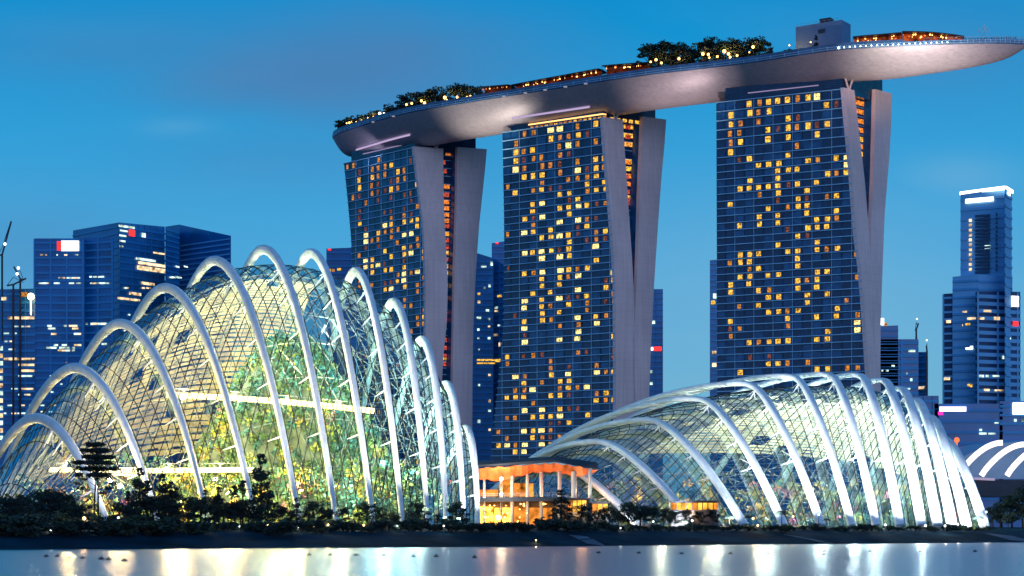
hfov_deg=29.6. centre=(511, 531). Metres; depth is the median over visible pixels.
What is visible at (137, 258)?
window
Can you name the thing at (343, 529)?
bush
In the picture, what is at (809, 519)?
garden beds
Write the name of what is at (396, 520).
bush
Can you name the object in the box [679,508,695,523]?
tree
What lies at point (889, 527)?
bush
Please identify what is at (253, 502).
conifer
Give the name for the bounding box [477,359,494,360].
window
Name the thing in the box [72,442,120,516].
layered tree
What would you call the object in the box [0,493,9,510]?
tree
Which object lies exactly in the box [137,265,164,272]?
window
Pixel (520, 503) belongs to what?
pavilion
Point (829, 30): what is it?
lift housing
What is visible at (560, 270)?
window
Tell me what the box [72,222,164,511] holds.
office tower
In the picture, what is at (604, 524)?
bush
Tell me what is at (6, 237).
crane
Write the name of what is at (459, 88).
roof tree
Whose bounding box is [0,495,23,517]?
tree
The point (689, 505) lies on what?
window
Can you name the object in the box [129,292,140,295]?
window
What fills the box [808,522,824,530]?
bush
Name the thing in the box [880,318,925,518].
office tower
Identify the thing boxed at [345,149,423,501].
window
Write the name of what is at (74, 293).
office tower
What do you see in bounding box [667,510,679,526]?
tree
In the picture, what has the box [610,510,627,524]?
tree
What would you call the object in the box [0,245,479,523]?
tall conservatory
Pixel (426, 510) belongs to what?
tree
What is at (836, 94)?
window
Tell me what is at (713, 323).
office tower
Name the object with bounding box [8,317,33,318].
window
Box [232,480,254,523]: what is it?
conifer
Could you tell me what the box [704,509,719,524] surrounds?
tree
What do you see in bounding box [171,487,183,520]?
conifer
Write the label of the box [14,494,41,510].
tree
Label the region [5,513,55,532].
bush
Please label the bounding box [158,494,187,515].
tree
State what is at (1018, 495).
tree
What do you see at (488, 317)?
office tower
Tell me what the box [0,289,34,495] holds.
office tower
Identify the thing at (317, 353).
hill plants
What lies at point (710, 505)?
window
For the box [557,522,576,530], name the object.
bush
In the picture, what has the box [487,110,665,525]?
hotel tower
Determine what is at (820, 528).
bush
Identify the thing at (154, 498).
tree
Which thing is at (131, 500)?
tree
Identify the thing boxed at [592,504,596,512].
window
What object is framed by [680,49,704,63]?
roof tree
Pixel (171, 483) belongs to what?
conifer
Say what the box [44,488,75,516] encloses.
tree
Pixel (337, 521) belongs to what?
bush
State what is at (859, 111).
window
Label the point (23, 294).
window
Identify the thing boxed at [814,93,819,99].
window
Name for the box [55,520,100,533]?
bush
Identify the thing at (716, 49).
roof tree
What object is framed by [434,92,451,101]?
roof tree
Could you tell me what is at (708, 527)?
bush
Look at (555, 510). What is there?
conifer
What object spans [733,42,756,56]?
roof tree
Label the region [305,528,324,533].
bush
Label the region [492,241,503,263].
office tower
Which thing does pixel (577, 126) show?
window
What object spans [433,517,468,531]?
bush
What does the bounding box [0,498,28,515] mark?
tree
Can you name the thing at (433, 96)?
roof tree
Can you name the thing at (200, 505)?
tree
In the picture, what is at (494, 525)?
bush
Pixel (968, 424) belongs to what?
office tower
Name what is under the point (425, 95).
roof tree
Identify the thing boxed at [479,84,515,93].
roof pavilion
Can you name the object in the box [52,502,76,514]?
tree
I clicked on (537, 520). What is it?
bush
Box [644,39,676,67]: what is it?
roof tree
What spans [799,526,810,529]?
bush
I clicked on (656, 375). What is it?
office tower
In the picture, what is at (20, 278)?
crane
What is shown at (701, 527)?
bush
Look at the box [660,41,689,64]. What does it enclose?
roof tree
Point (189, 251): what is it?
office tower
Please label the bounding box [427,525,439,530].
bush
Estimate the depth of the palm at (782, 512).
423.27 m
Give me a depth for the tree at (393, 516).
367.86 m
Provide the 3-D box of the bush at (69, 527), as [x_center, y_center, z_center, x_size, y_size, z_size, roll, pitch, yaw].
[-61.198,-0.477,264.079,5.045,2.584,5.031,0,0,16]
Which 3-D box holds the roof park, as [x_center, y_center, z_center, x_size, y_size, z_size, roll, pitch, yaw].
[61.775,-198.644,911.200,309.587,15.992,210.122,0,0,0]
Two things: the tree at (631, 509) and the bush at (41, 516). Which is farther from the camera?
the tree at (631, 509)
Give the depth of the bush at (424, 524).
309.71 m
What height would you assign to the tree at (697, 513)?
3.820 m
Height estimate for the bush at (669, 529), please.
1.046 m
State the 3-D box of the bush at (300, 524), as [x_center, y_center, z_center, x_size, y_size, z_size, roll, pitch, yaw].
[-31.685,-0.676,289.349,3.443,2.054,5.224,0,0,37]
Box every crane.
[0,221,11,340]
[7,272,25,493]
[13,266,22,492]
[915,318,918,338]
[926,340,927,395]
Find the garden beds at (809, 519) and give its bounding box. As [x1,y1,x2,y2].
[533,472,989,528]
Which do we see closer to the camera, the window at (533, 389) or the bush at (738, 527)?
the bush at (738, 527)
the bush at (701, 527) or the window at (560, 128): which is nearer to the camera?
the bush at (701, 527)
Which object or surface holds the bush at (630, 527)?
on the ground
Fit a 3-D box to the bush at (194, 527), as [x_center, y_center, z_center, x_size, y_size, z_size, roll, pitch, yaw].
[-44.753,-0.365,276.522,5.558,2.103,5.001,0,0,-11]
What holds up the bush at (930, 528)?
on the ground
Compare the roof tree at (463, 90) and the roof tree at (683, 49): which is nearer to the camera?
the roof tree at (683, 49)
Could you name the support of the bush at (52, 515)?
on the ground
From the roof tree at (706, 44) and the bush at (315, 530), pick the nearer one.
the bush at (315, 530)
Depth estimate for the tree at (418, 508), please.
364.91 m
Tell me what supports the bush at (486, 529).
on the ground
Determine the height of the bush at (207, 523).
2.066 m
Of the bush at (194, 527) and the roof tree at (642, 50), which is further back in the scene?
the roof tree at (642, 50)
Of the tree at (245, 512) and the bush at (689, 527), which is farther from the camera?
the bush at (689, 527)
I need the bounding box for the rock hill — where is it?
[173,339,412,521]
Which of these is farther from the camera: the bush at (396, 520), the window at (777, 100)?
the window at (777, 100)
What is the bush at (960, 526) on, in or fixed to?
on the ground
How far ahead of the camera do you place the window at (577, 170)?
893.92 m
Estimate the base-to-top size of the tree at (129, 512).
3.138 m
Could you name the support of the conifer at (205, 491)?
on the ground
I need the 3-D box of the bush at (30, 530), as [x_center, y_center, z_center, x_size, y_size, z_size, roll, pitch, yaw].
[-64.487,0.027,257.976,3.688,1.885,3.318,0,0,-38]
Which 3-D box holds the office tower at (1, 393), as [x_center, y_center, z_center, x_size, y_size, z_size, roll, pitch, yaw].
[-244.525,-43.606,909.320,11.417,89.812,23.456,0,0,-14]
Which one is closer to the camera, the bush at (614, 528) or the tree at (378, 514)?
the bush at (614, 528)
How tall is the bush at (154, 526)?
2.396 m
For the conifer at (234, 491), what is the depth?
342.77 m
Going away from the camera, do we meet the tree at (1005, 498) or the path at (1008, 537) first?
the path at (1008, 537)
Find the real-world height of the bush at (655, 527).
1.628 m
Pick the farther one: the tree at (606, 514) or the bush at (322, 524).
the tree at (606, 514)
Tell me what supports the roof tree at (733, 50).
on the roof park
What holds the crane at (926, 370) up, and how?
on the ground
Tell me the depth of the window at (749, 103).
847.38 m
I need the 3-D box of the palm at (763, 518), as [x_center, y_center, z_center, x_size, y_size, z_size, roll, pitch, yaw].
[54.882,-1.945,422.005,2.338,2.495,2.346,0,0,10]
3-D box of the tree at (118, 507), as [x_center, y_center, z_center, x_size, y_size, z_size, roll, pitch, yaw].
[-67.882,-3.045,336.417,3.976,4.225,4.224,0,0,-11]
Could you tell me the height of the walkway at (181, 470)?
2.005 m
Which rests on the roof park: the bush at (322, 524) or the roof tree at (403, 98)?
the roof tree at (403, 98)
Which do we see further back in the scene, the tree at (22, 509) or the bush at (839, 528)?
the bush at (839, 528)
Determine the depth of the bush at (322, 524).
291.09 m
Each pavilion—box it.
[478,456,597,524]
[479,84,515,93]
[511,68,606,88]
[602,62,653,73]
[853,32,901,41]
[902,31,963,40]
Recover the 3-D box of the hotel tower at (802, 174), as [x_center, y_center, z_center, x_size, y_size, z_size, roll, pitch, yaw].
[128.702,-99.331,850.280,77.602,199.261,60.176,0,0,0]
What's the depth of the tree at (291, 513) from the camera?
349.91 m
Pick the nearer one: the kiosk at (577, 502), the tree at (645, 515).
the tree at (645, 515)
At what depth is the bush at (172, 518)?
279.58 m
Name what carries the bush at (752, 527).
on the ground
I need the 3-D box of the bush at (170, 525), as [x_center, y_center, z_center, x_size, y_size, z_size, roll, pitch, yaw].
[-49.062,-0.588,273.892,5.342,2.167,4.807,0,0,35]
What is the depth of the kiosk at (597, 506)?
419.92 m
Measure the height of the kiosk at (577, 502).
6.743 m
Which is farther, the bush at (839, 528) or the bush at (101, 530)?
the bush at (839, 528)
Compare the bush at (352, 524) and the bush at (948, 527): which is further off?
the bush at (948, 527)
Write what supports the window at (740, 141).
in the hotel tower at (802, 174)
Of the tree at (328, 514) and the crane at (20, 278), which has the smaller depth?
the tree at (328, 514)
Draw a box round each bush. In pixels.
[0,516,29,534]
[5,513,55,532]
[15,525,40,536]
[16,513,48,529]
[35,521,54,530]
[36,510,67,522]
[47,519,80,535]
[48,515,85,531]
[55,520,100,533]
[80,513,115,531]
[93,524,119,535]
[102,518,140,536]
[125,514,159,531]
[134,520,168,535]
[150,520,177,533]
[157,518,185,531]
[164,515,182,523]
[180,522,215,534]
[187,519,216,528]
[210,523,231,530]
[214,521,239,530]
[237,521,267,530]
[261,518,296,533]
[293,520,315,531]
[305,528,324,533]
[310,518,335,532]
[323,518,341,530]
[333,523,347,530]
[334,119,347,127]
[340,520,362,530]
[344,115,353,124]
[354,114,368,120]
[364,525,382,532]
[365,520,381,530]
[367,520,403,530]
[371,110,383,115]
[379,517,398,529]
[383,102,407,111]
[390,521,407,530]
[398,523,415,530]
[403,518,422,530]
[412,519,430,531]
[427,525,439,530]
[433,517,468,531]
[463,524,485,532]
[468,522,493,531]
[478,527,492,531]
[484,521,497,529]
[497,521,532,531]
[517,524,534,530]
[530,521,546,530]
[532,517,565,529]
[544,517,576,530]
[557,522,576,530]
[565,520,592,529]
[575,522,593,530]
[593,521,610,528]
[605,526,620,530]
[625,524,637,530]
[647,524,661,530]
[667,527,675,531]
[677,525,688,530]
[684,523,700,530]
[693,525,706,531]
[699,524,719,531]
[717,526,732,530]
[729,524,743,530]
[741,525,756,530]
[768,525,792,531]
[780,527,792,532]
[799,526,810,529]
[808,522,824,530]
[811,526,827,530]
[830,526,841,530]
[840,525,852,530]
[852,524,871,531]
[883,525,895,531]
[907,526,921,530]
[923,526,936,530]
[942,524,957,530]
[958,524,973,530]
[963,526,972,530]
[983,526,994,529]
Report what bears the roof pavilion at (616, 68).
on the roof park
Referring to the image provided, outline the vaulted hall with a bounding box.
[916,440,1023,496]
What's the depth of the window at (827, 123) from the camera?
831.19 m
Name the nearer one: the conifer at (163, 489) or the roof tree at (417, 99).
the conifer at (163, 489)
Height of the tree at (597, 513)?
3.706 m
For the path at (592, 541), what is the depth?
316.28 m
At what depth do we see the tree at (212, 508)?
341.75 m
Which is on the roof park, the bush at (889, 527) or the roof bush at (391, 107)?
the roof bush at (391, 107)
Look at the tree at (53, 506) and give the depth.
317.65 m
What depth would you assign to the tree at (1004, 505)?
518.77 m
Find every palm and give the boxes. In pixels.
[759,517,768,527]
[774,511,789,525]
[972,516,983,527]
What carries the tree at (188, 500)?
on the ground
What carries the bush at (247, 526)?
on the ground
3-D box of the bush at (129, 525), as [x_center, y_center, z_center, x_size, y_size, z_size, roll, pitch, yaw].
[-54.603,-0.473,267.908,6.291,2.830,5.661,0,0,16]
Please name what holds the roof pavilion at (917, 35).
on the roof park
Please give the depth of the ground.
303.96 m
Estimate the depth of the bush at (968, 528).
427.68 m
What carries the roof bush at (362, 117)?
on the roof park
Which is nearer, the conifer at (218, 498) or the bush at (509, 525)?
the bush at (509, 525)
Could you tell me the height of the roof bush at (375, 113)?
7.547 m
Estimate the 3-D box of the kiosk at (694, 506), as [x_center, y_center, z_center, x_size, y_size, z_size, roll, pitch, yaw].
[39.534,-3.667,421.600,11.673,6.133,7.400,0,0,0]
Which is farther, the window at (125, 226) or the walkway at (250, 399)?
the window at (125, 226)
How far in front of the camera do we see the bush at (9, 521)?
258.52 m
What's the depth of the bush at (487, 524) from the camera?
313.84 m
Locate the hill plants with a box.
[174,329,414,524]
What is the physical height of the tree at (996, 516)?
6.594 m
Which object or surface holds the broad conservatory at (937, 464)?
on the ground
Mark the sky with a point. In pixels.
(218, 116)
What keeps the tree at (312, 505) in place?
on the ground
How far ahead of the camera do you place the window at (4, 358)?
959.27 m
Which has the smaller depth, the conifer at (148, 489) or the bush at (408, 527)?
the bush at (408, 527)
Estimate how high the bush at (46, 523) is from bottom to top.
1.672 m
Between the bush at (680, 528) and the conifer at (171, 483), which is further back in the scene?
the bush at (680, 528)
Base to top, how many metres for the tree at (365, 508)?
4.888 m
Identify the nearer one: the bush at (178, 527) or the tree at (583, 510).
the bush at (178, 527)
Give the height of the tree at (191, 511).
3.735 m
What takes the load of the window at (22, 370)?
in the office tower at (27, 357)
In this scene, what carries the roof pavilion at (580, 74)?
on the roof park
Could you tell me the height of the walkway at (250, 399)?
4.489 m
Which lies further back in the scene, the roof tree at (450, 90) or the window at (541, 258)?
the roof tree at (450, 90)
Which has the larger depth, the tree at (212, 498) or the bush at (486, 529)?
the tree at (212, 498)
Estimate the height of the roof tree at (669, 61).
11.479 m
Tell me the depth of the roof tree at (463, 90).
927.16 m
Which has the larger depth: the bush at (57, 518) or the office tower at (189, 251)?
the office tower at (189, 251)
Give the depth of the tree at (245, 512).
344.31 m
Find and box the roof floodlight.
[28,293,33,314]
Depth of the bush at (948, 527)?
424.10 m
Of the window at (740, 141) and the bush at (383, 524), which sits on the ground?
the bush at (383, 524)
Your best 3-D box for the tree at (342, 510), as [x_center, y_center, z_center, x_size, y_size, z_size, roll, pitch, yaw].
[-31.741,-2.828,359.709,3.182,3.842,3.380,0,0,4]
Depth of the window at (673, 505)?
418.97 m
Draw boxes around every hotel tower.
[343,138,486,517]
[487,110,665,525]
[716,78,891,525]
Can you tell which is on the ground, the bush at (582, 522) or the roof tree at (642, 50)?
the bush at (582, 522)
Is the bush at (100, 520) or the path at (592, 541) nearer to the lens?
the bush at (100, 520)
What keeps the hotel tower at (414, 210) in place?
on the ground
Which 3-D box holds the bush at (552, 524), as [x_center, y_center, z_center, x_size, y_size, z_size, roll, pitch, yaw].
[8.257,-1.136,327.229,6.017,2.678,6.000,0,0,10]
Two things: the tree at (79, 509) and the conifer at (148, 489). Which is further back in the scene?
the conifer at (148, 489)
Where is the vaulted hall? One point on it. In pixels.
(989, 463)
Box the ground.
[0,525,1023,549]
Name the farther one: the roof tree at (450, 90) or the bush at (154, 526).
the roof tree at (450, 90)
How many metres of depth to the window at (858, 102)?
843.87 m
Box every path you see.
[571,535,604,545]
[782,534,831,543]
[986,533,1023,540]
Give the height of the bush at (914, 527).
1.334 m
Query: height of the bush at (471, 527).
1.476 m
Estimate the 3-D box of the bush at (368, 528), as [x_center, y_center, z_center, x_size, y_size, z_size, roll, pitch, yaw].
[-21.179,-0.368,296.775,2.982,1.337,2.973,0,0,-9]
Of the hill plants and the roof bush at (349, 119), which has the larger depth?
the roof bush at (349, 119)
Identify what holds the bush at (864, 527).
on the ground
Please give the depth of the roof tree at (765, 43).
846.87 m
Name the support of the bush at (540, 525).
on the ground
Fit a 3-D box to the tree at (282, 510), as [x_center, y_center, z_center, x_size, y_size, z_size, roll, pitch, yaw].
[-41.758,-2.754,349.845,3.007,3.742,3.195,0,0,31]
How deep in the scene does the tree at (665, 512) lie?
407.53 m
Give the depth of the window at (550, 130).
902.69 m
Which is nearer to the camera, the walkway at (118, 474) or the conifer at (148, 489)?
the conifer at (148, 489)
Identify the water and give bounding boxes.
[0,542,1023,575]
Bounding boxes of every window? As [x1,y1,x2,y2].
[4,358,34,359]
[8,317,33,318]
[21,292,26,296]
[21,369,33,371]
[117,297,139,301]
[119,224,134,228]
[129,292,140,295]
[136,257,155,261]
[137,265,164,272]
[138,261,164,266]
[141,282,154,285]
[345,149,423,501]
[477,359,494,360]
[489,120,612,506]
[529,387,535,391]
[538,428,544,432]
[539,256,544,260]
[548,127,553,132]
[557,126,562,131]
[557,268,563,272]
[566,142,570,147]
[573,500,576,511]
[575,167,580,172]
[592,244,598,248]
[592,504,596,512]
[671,503,675,509]
[687,503,691,509]
[708,503,712,509]
[717,90,870,521]
[728,149,732,154]
[729,112,733,117]
[738,139,742,144]
[747,101,751,106]
[775,98,779,103]
[786,125,790,130]
[805,225,810,230]
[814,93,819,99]
[825,121,829,126]
[856,100,863,105]
[857,109,863,114]
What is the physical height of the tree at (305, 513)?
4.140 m
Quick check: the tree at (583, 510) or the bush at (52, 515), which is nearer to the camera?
the bush at (52, 515)
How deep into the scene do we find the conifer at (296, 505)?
351.76 m
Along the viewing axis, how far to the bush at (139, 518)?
275.35 m
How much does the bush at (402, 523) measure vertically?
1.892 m
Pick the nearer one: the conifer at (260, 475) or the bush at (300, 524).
the bush at (300, 524)
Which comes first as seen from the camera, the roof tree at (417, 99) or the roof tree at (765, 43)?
the roof tree at (765, 43)
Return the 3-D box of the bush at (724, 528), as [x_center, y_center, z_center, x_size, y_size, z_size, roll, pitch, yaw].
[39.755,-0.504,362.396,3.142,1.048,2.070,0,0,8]
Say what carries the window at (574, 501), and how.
in the kiosk at (577, 502)
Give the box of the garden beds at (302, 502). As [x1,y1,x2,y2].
[13,451,472,524]
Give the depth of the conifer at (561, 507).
387.72 m
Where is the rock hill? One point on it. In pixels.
(293, 441)
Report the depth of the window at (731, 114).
851.32 m
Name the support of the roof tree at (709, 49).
on the roof park
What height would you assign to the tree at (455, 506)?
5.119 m
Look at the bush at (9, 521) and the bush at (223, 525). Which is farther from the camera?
the bush at (223, 525)
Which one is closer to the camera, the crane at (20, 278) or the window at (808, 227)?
the window at (808, 227)
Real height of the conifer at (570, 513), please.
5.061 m
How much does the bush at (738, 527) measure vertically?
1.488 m
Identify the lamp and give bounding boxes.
[500,477,502,520]
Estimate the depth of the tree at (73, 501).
327.68 m
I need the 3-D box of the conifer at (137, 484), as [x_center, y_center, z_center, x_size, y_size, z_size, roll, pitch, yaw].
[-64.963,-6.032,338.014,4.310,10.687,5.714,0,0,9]
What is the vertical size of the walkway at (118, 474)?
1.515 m
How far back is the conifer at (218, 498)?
341.79 m
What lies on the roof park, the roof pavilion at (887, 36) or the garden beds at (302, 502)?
the roof pavilion at (887, 36)
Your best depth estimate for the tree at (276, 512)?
355.34 m
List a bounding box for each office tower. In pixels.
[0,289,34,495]
[0,341,3,494]
[34,237,113,520]
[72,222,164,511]
[165,225,230,494]
[326,248,355,377]
[472,253,503,508]
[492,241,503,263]
[649,289,662,524]
[710,260,716,499]
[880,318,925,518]
[915,396,1023,526]
[942,186,1020,403]
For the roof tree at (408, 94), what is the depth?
950.88 m
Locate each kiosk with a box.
[563,498,589,522]
[588,502,610,523]
[665,501,721,526]
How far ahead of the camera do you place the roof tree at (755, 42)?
849.65 m
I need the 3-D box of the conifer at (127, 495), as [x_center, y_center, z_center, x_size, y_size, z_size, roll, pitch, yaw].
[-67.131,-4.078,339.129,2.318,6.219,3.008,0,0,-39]
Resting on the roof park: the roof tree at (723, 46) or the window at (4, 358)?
the roof tree at (723, 46)
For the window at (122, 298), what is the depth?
1166.74 m
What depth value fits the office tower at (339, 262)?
1130.00 m
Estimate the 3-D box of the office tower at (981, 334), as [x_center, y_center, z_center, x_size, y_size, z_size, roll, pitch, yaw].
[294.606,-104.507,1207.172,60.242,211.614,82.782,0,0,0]
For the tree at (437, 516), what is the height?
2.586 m
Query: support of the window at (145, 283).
in the office tower at (139, 262)
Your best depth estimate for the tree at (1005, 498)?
525.03 m
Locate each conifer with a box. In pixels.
[124,491,133,514]
[128,467,153,516]
[141,480,155,516]
[149,473,170,519]
[166,481,179,515]
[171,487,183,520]
[199,489,213,521]
[207,486,228,522]
[227,485,243,522]
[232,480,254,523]
[244,492,262,522]
[247,453,279,521]
[257,481,275,522]
[289,497,302,521]
[548,490,574,520]
[550,503,558,520]
[565,503,574,521]
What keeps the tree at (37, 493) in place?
on the ground
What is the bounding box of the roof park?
[332,36,1023,156]
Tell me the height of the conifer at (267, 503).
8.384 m
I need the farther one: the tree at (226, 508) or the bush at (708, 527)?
the bush at (708, 527)
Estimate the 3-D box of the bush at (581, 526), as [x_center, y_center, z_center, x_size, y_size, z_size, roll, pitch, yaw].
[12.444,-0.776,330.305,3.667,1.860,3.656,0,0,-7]
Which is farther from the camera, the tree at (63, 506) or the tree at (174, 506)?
the tree at (174, 506)
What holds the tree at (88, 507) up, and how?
on the ground
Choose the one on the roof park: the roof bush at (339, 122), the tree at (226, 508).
the roof bush at (339, 122)
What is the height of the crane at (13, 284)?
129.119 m
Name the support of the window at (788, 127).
in the hotel tower at (802, 174)
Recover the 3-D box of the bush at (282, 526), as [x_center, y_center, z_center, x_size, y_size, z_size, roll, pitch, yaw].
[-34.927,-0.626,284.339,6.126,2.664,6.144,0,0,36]
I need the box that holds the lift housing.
[796,17,850,48]
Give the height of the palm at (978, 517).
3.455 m
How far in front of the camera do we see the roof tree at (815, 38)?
827.92 m
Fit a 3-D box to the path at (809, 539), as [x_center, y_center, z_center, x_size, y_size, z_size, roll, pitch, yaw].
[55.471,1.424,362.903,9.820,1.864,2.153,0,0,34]
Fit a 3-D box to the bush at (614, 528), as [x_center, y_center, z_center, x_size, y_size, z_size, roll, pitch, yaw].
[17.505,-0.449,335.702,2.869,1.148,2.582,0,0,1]
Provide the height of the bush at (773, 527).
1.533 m
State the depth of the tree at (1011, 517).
499.08 m
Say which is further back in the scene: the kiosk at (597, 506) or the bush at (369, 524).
the kiosk at (597, 506)
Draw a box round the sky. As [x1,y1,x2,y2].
[0,0,1023,523]
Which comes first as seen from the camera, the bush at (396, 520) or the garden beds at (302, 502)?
the bush at (396, 520)
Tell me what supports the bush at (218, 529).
on the ground
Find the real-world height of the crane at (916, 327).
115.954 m
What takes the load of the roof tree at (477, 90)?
on the roof park
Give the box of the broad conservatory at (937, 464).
[467,372,991,527]
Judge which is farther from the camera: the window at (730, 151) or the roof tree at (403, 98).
the roof tree at (403, 98)
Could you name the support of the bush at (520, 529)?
on the ground
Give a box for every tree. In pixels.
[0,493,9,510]
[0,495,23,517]
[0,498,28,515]
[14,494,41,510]
[14,505,28,515]
[28,489,54,514]
[36,492,63,516]
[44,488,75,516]
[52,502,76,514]
[63,495,79,512]
[66,505,86,518]
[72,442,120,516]
[72,504,92,517]
[110,502,132,517]
[121,499,138,515]
[121,509,133,518]
[143,495,164,519]
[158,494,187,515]
[159,499,184,518]
[179,506,197,521]
[185,496,203,519]
[187,499,210,520]
[199,496,223,518]
[203,504,226,521]
[217,506,237,519]
[228,501,254,523]
[269,505,286,521]
[275,506,289,521]
[286,510,296,520]
[297,504,312,520]
[305,500,326,519]
[316,509,334,519]
[334,506,349,521]
[353,501,375,525]
[372,506,387,520]
[384,513,401,521]
[392,94,412,110]
[404,92,422,107]
[404,501,424,519]
[408,92,428,106]
[415,507,432,520]
[420,88,436,102]
[424,86,446,102]
[433,514,441,523]
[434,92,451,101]
[443,82,462,99]
[443,501,468,520]
[453,84,473,97]
[456,513,470,521]
[459,85,474,96]
[468,86,483,95]
[572,503,592,521]
[588,510,603,521]
[597,506,617,522]
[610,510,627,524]
[614,502,638,523]
[629,505,651,525]
[634,43,666,67]
[642,506,661,523]
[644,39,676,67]
[654,53,681,66]
[656,507,672,525]
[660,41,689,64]
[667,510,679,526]
[674,46,696,64]
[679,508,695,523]
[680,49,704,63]
[691,39,713,61]
[693,511,706,523]
[696,36,726,61]
[704,42,734,59]
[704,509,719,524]
[717,37,741,59]
[725,40,747,57]
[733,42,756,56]
[739,36,765,56]
[749,39,772,55]
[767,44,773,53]
[812,35,817,45]
[985,505,1005,527]
[987,501,1014,527]
[999,495,1023,527]
[1000,512,1017,527]
[1009,489,1023,527]
[1014,485,1023,516]
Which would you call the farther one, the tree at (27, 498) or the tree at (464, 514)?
the tree at (464, 514)
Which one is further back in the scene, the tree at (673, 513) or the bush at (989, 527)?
the bush at (989, 527)
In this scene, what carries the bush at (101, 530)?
on the ground
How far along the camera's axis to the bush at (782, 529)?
371.26 m
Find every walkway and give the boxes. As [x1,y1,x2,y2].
[49,463,253,472]
[112,468,135,475]
[166,389,375,413]
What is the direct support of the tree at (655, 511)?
on the ground
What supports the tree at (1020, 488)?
on the ground
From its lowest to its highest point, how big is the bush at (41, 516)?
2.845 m
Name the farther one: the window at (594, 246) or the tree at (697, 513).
the window at (594, 246)
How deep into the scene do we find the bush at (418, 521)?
308.80 m
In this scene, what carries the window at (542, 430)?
in the hotel tower at (581, 197)

